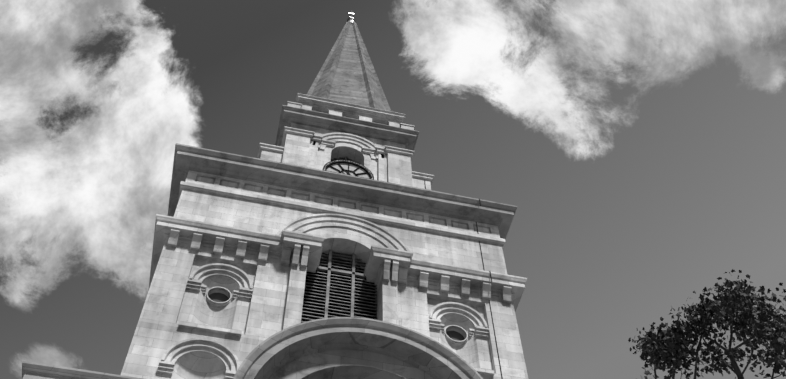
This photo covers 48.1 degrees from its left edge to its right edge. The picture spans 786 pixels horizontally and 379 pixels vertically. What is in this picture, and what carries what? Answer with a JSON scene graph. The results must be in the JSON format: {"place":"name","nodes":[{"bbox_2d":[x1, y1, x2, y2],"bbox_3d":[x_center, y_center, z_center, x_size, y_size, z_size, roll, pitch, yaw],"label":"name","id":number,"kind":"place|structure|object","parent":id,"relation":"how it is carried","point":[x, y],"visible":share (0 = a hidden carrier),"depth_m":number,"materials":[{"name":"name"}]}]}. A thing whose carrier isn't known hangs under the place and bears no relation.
{"place":"outdoors","nodes":[
{"label":"outdoors","id":0,"kind":"place"},
{"bbox_2d":[121,170,527,378],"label":"tower wall","id":1,"kind":"structure","parent":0,"point":[172,301],"depth_m":33.74,"materials":[{"name":"stone"}]},
{"bbox_2d":[168,143,516,238],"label":"cornice","id":2,"kind":"structure","parent":1,"relation":"on","point":[187,158],"depth_m":39.14,"materials":[{"name":"stone"}]},
{"bbox_2d":[257,126,433,189],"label":"tower stage trim","id":3,"kind":"structure","parent":2,"relation":"on","point":[299,147],"depth_m":44.02,"materials":[{"name":"grey stone"}]},
{"bbox_2d":[331,156,351,160],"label":"belfry louvres","id":4,"kind":"object","parent":3,"relation":"attached to","point":[341,158],"visible":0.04,"depth_m":45.34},
{"bbox_2d":[323,160,373,179],"bbox_3d":[-2.180,-0.525,42.138,2.500,2.500,0.550,10,-58,-8],"label":"clock ironwork","id":5,"kind":"object","parent":3,"relation":"attached to","point":[326,165],"visible":0.19,"depth_m":42.53,"materials":[{"name":"black metal"}]},
{"bbox_2d":[326,163,369,177],"bbox_3d":[-2.150,-0.636,42.066,2.200,2.200,0.040,10,-58,-8],"label":"clock face","id":6,"kind":"object","parent":5,"relation":"attached to","point":[345,166],"visible":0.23,"depth_m":42.51},
{"bbox_2d":[324,160,372,178],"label":"clock minute dots","id":7,"kind":"object","parent":5,"relation":"attached to","point":[351,161],"visible":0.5,"depth_m":42.78,"materials":[{"name":"grey glass"}]},
{"bbox_2d":[287,93,414,129],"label":"cornice","id":8,"kind":"structure","parent":3,"relation":"on","point":[348,107],"depth_m":47.66,"materials":[{"name":"grey stone"}]},
{"bbox_2d":[291,123,405,179],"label":"wall","id":9,"kind":"structure","parent":2,"relation":"on","point":[353,152],"depth_m":45.21,"materials":[{"name":"stone"}]},
{"bbox_2d":[275,105,418,150],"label":"cornice","id":10,"kind":"structure","parent":9,"relation":"on","point":[289,115],"depth_m":46.32,"materials":[{"name":"grey stone"}]},
{"bbox_2d":[301,103,399,126],"bbox_3d":[-2.767,-2.051,48.328,5.400,1.290,4.400,10,-58,-8],"label":"tower attic","id":11,"kind":"object","parent":10,"relation":"on","point":[322,109],"visible":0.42,"depth_m":47.57,"materials":[{"name":"stone"}]},
{"bbox_2d":[307,20,390,110],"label":"spire","id":12,"kind":"structure","parent":11,"relation":"on","point":[347,73],"depth_m":53.10,"materials":[{"name":"stone"}]},
{"bbox_2d":[347,11,355,22],"bbox_3d":[-3.040,-12.521,64.361,0.720,3.050,0.720,10,-58,-8],"label":"finial","id":13,"kind":"object","parent":12,"relation":"on","point":[351,19],"visible":0.52,"depth_m":63.65,"materials":[{"name":"white metal"}]},
{"bbox_2d":[0,0,785,378],"label":"sky","id":14,"kind":"structure","parent":0,"point":[638,147],"materials":[{"name":"grey"}]},
{"bbox_2d":[628,269,785,378],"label":"plane tree","id":15,"kind":"object","parent":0,"point":[712,309],"depth_m":18.30,"materials":[{"name":"black plant"}]},
{"label":"ground","id":16,"kind":"structure","parent":0,"visible":0},
{"bbox_3d":[-5.054,25.387,28.013,26.400,24.000,49.640,10,-58,-8],"label":"church body","id":17,"kind":"object","parent":16,"relation":"on","visible":0},
{"bbox_2d":[22,317,482,378],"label":"portico","id":18,"kind":"structure","parent":17,"relation":"on","point":[344,348],"depth_m":23.66,"materials":[{"name":"stone"}]},
{"bbox_2d":[148,176,526,378],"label":"stone trim","id":19,"kind":"structure","parent":17,"relation":"on","point":[393,261],"depth_m":34.73,"materials":[{"name":"grey stone"}]},
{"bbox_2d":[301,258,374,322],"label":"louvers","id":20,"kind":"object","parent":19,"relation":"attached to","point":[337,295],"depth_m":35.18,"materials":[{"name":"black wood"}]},
{"bbox_2d":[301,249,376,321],"bbox_3d":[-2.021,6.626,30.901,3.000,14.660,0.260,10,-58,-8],"label":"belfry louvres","id":21,"kind":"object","parent":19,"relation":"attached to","point":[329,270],"visible":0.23,"depth_m":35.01,"materials":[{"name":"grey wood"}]},
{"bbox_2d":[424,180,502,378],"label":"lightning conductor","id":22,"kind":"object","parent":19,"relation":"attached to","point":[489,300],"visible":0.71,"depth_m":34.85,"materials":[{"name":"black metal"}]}
]}

